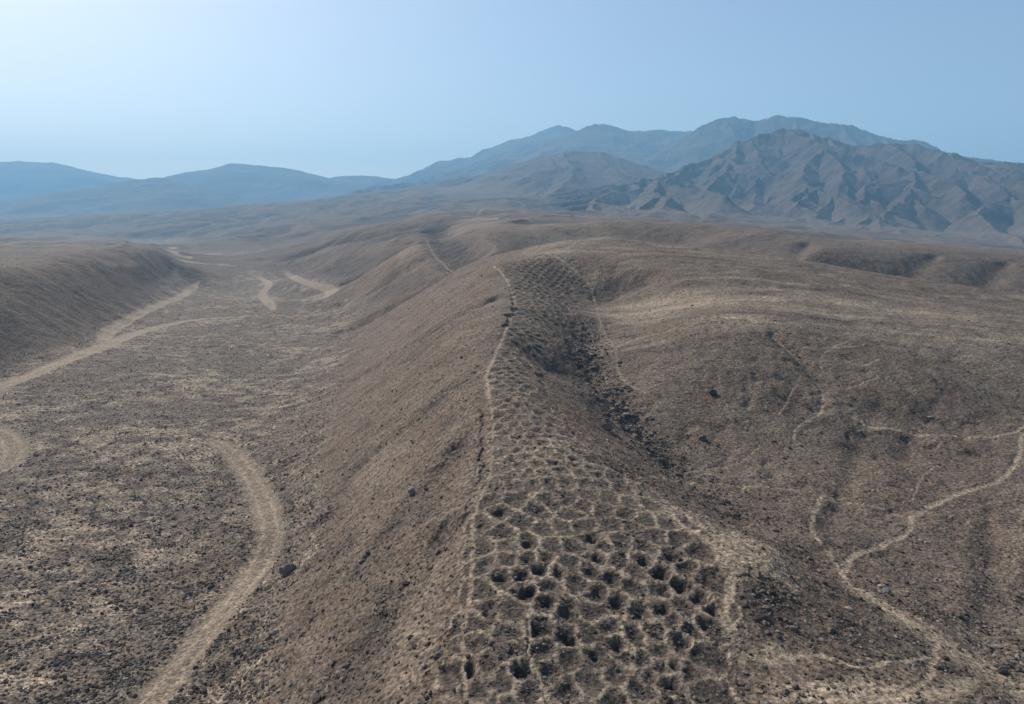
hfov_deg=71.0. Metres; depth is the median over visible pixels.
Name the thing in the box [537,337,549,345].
pit
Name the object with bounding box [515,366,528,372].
pit
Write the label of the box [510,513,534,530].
pit
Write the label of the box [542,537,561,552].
pit
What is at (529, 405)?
pit
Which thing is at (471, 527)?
pit
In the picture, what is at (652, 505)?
pit
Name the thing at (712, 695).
pit
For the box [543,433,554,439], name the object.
pit
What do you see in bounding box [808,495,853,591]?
footpath
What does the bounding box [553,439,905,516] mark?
footpath
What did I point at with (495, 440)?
pit
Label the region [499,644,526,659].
pit
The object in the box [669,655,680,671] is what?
pit
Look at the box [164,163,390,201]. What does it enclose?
hill
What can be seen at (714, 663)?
pit
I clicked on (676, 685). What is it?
pit
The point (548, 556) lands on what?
pit
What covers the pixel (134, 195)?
hill
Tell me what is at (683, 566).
pit
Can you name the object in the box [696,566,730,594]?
pit
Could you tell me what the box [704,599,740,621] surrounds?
pit
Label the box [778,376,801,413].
footpath
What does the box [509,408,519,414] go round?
pit
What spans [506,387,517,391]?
pit
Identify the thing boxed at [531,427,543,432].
pit
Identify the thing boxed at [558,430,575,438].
pit
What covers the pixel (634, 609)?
pit
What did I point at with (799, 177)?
mountain
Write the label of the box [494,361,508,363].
pit
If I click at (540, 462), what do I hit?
pit
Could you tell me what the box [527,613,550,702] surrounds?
footpath
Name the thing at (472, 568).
pit
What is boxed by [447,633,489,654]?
pit
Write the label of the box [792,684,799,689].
stone
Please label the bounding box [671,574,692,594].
pit
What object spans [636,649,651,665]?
pit
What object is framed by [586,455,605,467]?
pit
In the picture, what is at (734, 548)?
footpath
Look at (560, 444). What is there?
pit
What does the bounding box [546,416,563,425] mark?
pit
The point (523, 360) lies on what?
pit
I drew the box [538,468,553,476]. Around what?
pit
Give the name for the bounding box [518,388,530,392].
pit
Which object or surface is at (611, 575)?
pit
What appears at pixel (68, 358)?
dirt road
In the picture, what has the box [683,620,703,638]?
pit
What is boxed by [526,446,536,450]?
pit
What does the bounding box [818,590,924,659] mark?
footpath
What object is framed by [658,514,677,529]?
pit
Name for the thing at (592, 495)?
pit
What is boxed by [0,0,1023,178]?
sky
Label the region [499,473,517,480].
pit
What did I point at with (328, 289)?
dirt road
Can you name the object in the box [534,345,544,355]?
pit
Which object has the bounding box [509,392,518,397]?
pit
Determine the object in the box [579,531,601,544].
pit
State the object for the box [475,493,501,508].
pit
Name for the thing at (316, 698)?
stone
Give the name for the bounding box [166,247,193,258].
dirt road
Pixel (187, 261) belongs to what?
dirt road
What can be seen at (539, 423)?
pit
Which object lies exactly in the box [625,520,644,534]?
pit
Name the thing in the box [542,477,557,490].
pit
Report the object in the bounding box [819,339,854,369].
footpath
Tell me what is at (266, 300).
dirt road
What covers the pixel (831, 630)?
stone
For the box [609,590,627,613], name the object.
pit
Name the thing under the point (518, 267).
pits
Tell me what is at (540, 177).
mountain
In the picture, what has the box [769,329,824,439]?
footpath
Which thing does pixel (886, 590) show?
stone
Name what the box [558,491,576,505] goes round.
pit
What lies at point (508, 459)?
pit
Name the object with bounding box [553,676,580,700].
pit
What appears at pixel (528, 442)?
pit
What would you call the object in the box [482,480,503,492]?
pit
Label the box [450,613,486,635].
pit
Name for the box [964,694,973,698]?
stone
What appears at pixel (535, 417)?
pit
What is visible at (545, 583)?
pit
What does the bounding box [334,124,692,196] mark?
mountain
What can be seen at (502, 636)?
pit
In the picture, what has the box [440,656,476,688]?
pit
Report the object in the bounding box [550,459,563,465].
pit
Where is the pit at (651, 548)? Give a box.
[635,537,657,553]
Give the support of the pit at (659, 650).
on the ground
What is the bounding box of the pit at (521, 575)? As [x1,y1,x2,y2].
[513,567,529,581]
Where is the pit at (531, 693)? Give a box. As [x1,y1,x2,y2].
[517,680,542,703]
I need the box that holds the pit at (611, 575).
[604,568,620,587]
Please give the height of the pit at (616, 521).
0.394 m
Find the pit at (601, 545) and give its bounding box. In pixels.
[596,540,611,551]
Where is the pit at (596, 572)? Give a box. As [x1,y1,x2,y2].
[582,561,600,579]
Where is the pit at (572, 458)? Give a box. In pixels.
[568,455,582,461]
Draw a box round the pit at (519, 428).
[516,426,529,432]
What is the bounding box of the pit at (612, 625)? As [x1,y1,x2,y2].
[599,619,619,634]
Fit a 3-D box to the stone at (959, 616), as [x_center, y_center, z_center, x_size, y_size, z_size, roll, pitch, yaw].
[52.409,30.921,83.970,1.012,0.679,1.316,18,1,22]
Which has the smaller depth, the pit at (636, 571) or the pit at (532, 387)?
the pit at (636, 571)
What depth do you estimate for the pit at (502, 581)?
67.55 m
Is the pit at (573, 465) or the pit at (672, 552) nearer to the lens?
the pit at (672, 552)
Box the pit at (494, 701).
[488,697,497,703]
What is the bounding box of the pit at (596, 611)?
[582,601,607,620]
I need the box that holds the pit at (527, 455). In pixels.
[519,452,533,460]
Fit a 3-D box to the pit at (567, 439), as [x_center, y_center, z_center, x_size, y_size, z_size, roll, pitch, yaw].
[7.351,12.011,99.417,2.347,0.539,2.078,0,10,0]
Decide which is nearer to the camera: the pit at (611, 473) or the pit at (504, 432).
the pit at (611, 473)
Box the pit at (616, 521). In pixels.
[600,518,621,530]
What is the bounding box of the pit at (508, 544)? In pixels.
[497,539,518,550]
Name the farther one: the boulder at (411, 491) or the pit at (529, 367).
the pit at (529, 367)
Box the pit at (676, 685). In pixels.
[661,678,686,695]
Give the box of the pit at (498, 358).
[494,356,506,360]
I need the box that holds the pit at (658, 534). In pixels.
[643,529,666,544]
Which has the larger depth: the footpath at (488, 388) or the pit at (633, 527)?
the footpath at (488, 388)
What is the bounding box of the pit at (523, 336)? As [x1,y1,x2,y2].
[516,332,527,339]
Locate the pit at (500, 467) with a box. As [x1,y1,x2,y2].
[490,463,511,475]
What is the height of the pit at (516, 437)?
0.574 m
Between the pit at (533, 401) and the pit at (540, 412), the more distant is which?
the pit at (533, 401)
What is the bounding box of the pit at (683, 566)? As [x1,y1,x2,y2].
[677,560,697,574]
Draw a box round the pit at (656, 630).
[644,622,664,639]
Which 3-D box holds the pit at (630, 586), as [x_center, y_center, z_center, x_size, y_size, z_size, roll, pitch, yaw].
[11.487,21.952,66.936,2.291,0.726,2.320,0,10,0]
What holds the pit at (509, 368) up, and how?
on the ground
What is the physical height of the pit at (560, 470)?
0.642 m
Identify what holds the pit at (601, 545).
on the ground
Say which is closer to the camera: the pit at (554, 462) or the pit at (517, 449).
the pit at (554, 462)
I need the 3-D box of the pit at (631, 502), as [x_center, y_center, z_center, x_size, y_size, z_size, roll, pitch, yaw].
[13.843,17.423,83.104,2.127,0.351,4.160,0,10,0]
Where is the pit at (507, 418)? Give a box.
[501,415,515,421]
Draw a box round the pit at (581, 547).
[564,536,586,553]
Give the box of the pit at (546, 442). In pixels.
[537,439,550,445]
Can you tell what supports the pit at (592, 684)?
on the ground
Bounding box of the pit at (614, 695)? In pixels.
[599,688,628,703]
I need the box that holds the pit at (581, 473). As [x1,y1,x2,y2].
[573,469,588,476]
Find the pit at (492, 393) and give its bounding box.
[487,389,504,397]
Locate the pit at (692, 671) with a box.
[685,661,703,681]
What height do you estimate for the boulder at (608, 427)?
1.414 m
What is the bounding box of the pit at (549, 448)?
[539,446,555,451]
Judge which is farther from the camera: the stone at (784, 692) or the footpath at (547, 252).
the footpath at (547, 252)
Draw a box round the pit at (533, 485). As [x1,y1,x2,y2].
[525,479,539,491]
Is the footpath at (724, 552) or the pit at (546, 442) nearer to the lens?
the footpath at (724, 552)
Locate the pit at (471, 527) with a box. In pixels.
[465,513,495,536]
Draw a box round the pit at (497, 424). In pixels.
[489,421,506,431]
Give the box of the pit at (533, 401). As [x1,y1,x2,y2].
[529,398,542,404]
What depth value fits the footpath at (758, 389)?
149.00 m
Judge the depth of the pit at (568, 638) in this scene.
60.59 m
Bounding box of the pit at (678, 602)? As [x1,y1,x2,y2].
[674,595,696,617]
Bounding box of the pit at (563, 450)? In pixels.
[557,448,569,454]
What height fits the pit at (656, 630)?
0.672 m
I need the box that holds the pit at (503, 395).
[495,393,508,398]
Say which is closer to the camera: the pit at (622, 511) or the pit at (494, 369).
the pit at (622, 511)
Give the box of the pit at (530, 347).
[527,345,535,352]
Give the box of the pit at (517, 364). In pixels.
[511,363,523,367]
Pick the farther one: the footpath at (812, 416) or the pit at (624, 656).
the footpath at (812, 416)
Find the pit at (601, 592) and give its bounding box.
[584,582,607,601]
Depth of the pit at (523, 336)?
164.80 m
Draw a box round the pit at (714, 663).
[689,641,729,673]
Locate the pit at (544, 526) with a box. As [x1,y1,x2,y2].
[534,520,552,535]
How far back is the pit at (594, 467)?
91.04 m
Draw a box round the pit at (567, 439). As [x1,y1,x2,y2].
[557,435,572,441]
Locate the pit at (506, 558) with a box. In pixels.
[500,552,517,566]
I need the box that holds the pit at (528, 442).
[521,439,534,444]
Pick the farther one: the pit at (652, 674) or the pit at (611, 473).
the pit at (611, 473)
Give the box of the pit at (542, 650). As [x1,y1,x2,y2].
[530,639,555,658]
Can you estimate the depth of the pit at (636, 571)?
69.12 m
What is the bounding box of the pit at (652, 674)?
[640,669,656,684]
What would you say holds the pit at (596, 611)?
on the ground
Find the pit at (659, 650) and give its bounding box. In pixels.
[650,642,670,657]
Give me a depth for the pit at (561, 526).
76.48 m
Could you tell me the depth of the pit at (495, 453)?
93.78 m
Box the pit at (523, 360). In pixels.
[517,357,532,364]
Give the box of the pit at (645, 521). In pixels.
[637,513,656,526]
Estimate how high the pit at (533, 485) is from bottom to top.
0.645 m
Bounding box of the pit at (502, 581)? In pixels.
[488,568,509,589]
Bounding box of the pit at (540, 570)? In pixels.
[532,564,547,575]
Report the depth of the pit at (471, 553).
72.79 m
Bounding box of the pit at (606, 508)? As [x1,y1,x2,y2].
[594,503,614,516]
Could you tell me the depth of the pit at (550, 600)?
64.41 m
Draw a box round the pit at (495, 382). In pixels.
[489,380,502,385]
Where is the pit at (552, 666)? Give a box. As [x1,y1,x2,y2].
[539,661,562,685]
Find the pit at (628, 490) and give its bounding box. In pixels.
[614,483,634,495]
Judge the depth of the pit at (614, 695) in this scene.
54.55 m
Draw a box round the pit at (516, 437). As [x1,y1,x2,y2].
[512,432,523,439]
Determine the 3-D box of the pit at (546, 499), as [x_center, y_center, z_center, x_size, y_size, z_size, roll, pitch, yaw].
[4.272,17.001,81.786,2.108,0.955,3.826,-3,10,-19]
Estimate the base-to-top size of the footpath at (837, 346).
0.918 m
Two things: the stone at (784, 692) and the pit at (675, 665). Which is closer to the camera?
the stone at (784, 692)
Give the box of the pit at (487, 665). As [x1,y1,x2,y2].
[481,650,500,674]
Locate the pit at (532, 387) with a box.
[523,384,536,390]
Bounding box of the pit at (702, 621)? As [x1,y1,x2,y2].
[697,614,734,641]
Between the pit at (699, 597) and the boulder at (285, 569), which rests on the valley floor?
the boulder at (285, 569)
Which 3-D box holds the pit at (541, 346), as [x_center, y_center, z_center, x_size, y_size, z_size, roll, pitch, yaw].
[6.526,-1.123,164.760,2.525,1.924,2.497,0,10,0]
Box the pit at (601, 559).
[587,551,606,564]
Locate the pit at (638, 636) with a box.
[625,622,644,645]
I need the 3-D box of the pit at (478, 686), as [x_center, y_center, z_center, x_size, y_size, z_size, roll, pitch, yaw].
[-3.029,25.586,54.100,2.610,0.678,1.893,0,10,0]
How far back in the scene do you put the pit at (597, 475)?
89.47 m
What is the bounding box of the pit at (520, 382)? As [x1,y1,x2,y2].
[515,380,527,383]
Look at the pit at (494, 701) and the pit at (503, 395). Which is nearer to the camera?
the pit at (494, 701)
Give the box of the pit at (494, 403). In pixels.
[488,399,503,407]
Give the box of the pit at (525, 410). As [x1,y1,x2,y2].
[522,407,531,413]
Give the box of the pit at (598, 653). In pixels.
[584,645,606,666]
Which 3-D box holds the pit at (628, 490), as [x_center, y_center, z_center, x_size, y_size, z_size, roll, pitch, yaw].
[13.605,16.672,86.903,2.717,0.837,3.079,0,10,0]
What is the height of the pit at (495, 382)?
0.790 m
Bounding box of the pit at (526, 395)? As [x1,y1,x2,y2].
[519,392,528,397]
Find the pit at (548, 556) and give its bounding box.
[540,550,555,563]
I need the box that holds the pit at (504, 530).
[487,523,517,539]
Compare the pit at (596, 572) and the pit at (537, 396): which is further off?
the pit at (537, 396)
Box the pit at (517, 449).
[512,445,523,452]
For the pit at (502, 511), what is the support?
on the ground
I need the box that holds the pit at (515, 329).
[509,327,521,332]
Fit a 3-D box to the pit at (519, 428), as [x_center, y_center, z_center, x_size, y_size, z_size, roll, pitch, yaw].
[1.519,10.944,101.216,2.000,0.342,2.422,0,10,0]
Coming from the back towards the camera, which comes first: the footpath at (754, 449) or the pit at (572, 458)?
the footpath at (754, 449)
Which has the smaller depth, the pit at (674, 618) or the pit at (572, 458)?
the pit at (674, 618)
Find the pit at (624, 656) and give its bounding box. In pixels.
[616,650,632,665]
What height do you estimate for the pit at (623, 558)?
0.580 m
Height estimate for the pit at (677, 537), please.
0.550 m
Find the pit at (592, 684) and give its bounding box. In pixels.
[577,669,606,695]
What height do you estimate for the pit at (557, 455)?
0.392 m
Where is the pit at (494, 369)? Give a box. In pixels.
[489,366,504,371]
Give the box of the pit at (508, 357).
[501,355,514,358]
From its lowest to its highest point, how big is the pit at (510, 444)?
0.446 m
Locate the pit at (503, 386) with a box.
[494,384,509,388]
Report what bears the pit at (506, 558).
on the ground
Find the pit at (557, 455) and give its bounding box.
[552,452,565,459]
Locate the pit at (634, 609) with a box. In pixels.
[628,599,651,620]
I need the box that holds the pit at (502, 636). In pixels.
[494,623,522,641]
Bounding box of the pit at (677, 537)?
[670,530,691,547]
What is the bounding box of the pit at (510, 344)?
[505,342,515,347]
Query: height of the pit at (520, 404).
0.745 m
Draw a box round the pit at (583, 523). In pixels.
[572,518,598,532]
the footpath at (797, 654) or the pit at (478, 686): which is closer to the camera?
the pit at (478, 686)
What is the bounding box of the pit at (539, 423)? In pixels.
[533,421,544,426]
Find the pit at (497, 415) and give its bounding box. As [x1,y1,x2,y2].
[491,410,506,420]
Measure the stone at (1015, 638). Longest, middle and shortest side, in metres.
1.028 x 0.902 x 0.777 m
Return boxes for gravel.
[0,231,1023,703]
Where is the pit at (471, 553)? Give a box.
[462,537,494,560]
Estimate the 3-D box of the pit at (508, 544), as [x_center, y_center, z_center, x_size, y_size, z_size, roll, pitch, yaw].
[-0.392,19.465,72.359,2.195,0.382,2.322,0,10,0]
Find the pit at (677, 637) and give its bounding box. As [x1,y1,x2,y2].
[669,630,689,651]
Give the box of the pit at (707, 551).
[685,540,716,562]
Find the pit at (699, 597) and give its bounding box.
[690,588,707,605]
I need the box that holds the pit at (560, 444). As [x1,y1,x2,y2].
[552,440,567,446]
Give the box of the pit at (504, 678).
[491,669,513,692]
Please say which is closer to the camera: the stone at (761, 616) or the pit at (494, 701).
the pit at (494, 701)
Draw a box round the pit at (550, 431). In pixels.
[546,428,556,433]
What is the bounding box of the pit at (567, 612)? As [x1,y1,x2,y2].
[555,596,578,623]
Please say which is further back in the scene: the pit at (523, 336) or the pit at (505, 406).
the pit at (523, 336)
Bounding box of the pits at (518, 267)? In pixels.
[502,254,591,319]
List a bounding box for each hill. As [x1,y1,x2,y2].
[0,161,132,202]
[0,177,265,218]
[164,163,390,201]
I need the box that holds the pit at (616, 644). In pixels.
[606,635,625,652]
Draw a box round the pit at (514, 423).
[509,421,519,427]
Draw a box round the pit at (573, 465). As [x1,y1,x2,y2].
[567,462,583,467]
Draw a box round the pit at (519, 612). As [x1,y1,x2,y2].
[502,596,529,621]
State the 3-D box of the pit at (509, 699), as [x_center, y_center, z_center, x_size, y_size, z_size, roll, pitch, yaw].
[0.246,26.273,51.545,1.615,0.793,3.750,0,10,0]
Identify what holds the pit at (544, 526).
on the ground
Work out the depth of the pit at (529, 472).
87.46 m
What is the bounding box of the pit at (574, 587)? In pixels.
[567,571,585,595]
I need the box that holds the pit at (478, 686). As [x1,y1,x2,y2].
[455,680,488,698]
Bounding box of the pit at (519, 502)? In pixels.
[504,492,529,507]
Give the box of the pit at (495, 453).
[487,447,508,458]
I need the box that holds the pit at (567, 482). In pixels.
[559,476,575,489]
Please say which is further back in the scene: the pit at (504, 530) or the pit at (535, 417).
the pit at (535, 417)
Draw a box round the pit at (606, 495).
[601,490,619,504]
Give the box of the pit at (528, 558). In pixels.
[521,551,535,564]
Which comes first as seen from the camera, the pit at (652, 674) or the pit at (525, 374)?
the pit at (652, 674)
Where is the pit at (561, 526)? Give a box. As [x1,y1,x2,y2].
[554,518,572,535]
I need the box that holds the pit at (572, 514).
[557,508,585,519]
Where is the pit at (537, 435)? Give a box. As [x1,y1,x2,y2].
[527,432,539,439]
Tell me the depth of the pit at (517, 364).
135.66 m
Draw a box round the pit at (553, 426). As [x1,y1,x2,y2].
[546,422,561,428]
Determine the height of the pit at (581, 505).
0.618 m
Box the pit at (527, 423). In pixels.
[523,421,532,426]
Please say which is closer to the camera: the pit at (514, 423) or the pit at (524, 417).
the pit at (514, 423)
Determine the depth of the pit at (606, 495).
83.79 m
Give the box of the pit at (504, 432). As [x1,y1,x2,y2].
[494,428,514,435]
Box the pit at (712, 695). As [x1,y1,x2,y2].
[691,681,734,703]
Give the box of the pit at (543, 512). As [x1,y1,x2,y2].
[524,499,552,517]
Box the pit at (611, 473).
[607,469,627,483]
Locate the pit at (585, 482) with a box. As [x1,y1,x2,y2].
[578,478,594,486]
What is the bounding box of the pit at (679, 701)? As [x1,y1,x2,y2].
[662,698,687,703]
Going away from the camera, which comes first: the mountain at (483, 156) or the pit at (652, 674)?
the pit at (652, 674)
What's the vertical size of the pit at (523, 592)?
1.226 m
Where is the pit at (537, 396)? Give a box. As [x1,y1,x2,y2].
[531,392,544,401]
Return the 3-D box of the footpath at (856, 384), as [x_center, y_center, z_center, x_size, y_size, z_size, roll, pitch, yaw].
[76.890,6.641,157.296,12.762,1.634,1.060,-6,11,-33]
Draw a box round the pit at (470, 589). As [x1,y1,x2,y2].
[460,576,496,604]
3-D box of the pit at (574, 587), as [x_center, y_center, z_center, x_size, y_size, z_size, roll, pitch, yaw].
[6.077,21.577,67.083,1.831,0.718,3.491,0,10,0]
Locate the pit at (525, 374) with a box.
[518,370,530,376]
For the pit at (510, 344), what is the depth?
154.81 m
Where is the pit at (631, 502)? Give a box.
[622,496,641,508]
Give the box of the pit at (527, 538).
[520,532,538,549]
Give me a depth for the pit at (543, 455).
92.50 m
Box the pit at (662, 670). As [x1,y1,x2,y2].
[656,658,667,674]
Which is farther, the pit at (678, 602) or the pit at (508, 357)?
the pit at (508, 357)
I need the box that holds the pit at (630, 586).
[623,578,646,596]
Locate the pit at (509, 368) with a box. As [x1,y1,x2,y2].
[504,366,515,369]
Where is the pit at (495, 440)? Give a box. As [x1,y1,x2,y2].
[490,436,509,445]
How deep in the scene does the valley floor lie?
163.13 m
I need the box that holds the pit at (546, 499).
[538,492,559,510]
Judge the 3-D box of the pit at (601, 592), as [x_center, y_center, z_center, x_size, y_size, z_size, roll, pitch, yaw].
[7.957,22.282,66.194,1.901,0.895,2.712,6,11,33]
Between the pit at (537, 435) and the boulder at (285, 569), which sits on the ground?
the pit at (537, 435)
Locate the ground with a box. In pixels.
[0,190,1023,703]
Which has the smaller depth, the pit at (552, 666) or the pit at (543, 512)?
the pit at (552, 666)
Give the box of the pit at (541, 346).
[535,343,545,351]
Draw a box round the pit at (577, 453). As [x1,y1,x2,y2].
[571,448,585,455]
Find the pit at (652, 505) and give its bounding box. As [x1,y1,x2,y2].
[639,497,664,510]
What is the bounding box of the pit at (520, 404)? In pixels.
[513,402,523,407]
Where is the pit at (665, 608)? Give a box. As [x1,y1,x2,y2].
[652,599,671,615]
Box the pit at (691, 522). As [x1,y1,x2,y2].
[672,514,701,531]
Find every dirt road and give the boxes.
[0,316,243,391]
[0,424,32,472]
[96,279,199,342]
[128,436,286,703]
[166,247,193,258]
[176,258,236,265]
[256,276,276,309]
[283,271,338,298]
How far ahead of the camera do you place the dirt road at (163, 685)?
114.67 m
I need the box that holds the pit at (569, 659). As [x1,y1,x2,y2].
[560,647,581,670]
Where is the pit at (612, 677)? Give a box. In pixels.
[606,662,628,686]
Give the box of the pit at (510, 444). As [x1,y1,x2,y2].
[500,440,517,447]
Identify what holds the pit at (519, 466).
on the ground
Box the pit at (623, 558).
[611,552,627,568]
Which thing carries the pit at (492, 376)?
on the ground
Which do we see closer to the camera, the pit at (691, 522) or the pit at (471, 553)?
the pit at (471, 553)
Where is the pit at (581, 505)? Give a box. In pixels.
[576,499,591,512]
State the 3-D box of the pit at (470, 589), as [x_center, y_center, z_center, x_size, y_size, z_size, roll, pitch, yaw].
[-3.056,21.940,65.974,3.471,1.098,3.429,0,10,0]
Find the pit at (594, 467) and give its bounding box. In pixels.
[586,464,602,469]
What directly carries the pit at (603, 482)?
on the ground
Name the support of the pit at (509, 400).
on the ground
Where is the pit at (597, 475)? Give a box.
[592,472,605,478]
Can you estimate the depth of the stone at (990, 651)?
73.50 m
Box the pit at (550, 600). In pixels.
[535,595,555,611]
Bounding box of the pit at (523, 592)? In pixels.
[511,583,536,601]
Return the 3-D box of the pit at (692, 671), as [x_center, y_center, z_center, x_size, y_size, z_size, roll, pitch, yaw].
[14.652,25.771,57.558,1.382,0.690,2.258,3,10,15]
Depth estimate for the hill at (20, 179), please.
7337.78 m
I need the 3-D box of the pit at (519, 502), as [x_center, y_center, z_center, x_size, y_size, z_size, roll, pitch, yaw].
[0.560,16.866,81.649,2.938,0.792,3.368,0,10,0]
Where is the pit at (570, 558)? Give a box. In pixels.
[559,553,579,568]
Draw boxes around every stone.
[312,694,320,703]
[433,650,443,659]
[754,570,761,578]
[756,614,768,619]
[780,688,789,696]
[790,625,798,631]
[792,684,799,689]
[827,628,835,633]
[881,587,890,593]
[955,613,963,618]
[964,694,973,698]
[983,649,992,653]
[996,666,1007,674]
[999,657,1012,666]
[1010,635,1020,641]
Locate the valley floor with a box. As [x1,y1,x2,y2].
[0,236,358,703]
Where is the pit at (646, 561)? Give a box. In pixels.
[631,552,653,567]
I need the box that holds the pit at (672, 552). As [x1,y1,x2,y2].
[660,547,683,562]
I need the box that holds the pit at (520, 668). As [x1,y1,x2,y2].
[511,657,533,680]
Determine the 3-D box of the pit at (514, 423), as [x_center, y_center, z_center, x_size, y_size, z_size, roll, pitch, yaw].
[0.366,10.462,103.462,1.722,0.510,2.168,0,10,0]
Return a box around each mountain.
[237,151,668,216]
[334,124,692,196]
[364,125,575,187]
[458,128,1023,244]
[637,115,1011,172]
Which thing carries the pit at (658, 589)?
on the ground
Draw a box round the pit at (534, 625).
[525,614,552,638]
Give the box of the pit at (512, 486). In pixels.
[505,481,522,490]
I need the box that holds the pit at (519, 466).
[513,461,528,470]
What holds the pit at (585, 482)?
on the ground
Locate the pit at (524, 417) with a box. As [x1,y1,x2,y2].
[517,414,529,419]
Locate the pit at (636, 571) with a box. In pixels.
[626,563,646,579]
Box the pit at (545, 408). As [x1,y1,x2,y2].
[537,404,552,412]
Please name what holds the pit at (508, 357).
on the ground
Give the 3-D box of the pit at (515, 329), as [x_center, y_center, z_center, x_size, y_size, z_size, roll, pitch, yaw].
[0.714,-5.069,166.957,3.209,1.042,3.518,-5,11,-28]
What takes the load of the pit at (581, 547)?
on the ground
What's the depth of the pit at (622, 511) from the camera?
80.04 m
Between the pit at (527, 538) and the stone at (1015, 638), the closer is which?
the pit at (527, 538)
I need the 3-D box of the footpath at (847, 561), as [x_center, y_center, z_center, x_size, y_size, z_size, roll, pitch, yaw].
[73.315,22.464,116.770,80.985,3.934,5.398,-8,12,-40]
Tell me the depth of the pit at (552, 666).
56.41 m
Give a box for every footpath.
[460,493,483,702]
[482,397,493,493]
[485,265,516,397]
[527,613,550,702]
[529,401,796,590]
[545,240,598,304]
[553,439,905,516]
[595,303,645,392]
[615,325,700,347]
[665,510,736,633]
[683,444,761,472]
[726,647,931,667]
[754,369,767,407]
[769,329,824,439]
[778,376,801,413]
[802,343,864,348]
[802,466,896,475]
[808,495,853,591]
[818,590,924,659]
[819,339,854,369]
[835,639,940,700]
[840,431,1023,572]
[844,358,880,365]
[846,376,878,388]
[851,586,1023,695]
[854,415,1023,439]
[911,465,938,500]
[928,672,989,696]
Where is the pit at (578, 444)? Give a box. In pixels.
[570,442,589,450]
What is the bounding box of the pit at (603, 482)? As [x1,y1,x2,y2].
[595,479,610,489]
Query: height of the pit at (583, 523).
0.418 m
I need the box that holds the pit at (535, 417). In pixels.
[532,414,543,421]
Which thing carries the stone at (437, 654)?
on the ground
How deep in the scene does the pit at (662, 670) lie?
57.92 m
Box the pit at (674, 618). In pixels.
[667,611,682,627]
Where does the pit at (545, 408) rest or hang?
on the ground
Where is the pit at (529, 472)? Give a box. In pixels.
[520,469,535,477]
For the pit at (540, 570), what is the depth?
69.01 m
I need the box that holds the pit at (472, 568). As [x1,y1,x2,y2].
[464,554,495,575]
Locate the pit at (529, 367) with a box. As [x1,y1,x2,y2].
[523,363,535,369]
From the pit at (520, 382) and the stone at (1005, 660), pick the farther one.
the pit at (520, 382)
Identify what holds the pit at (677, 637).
on the ground
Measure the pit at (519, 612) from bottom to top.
0.689 m
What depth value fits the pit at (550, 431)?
101.95 m
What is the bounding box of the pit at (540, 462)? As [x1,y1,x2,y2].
[531,458,546,467]
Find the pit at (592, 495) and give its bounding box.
[577,489,598,501]
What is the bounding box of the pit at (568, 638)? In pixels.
[556,623,577,646]
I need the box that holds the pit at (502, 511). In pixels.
[488,503,513,520]
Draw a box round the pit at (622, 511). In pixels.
[616,507,637,519]
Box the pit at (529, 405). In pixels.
[525,402,535,408]
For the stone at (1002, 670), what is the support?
on the ground
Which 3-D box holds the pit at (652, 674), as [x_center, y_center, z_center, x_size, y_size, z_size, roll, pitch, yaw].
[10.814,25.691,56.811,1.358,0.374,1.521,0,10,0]
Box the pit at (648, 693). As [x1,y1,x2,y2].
[627,677,657,699]
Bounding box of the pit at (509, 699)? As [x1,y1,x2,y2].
[504,696,519,703]
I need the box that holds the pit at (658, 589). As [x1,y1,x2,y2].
[649,581,671,597]
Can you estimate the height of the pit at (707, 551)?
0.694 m
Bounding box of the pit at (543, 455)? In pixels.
[537,451,549,458]
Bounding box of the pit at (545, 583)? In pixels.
[538,577,563,592]
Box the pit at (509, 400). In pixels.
[505,397,515,402]
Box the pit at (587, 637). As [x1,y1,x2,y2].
[580,623,600,643]
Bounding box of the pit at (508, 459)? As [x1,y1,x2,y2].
[500,454,517,462]
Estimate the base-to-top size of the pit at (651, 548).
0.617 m
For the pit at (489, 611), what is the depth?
63.30 m
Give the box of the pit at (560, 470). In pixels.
[554,466,570,474]
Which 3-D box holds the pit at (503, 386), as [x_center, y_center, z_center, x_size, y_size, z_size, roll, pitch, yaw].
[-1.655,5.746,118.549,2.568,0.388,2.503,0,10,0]
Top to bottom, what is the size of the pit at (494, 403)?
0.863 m
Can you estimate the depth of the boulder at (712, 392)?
147.40 m
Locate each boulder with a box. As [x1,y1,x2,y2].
[279,564,296,576]
[407,487,414,494]
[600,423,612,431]
[698,435,705,440]
[708,389,716,394]
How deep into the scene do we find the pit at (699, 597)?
66.35 m
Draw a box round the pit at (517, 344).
[511,339,520,347]
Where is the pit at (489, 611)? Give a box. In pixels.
[476,600,498,619]
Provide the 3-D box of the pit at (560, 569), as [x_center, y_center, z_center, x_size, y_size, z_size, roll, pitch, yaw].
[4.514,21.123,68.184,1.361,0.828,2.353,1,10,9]
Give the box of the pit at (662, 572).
[650,562,670,580]
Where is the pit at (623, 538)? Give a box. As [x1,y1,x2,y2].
[610,533,631,550]
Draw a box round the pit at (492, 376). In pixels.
[486,374,500,379]
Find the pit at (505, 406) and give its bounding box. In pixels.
[497,403,510,408]
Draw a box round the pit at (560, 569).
[552,565,566,580]
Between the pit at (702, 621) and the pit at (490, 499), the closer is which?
the pit at (702, 621)
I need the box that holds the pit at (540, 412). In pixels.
[535,409,548,415]
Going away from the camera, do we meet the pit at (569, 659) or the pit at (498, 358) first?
the pit at (569, 659)
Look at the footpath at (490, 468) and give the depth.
91.42 m
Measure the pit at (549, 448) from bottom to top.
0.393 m
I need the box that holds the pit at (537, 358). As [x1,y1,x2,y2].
[534,353,540,362]

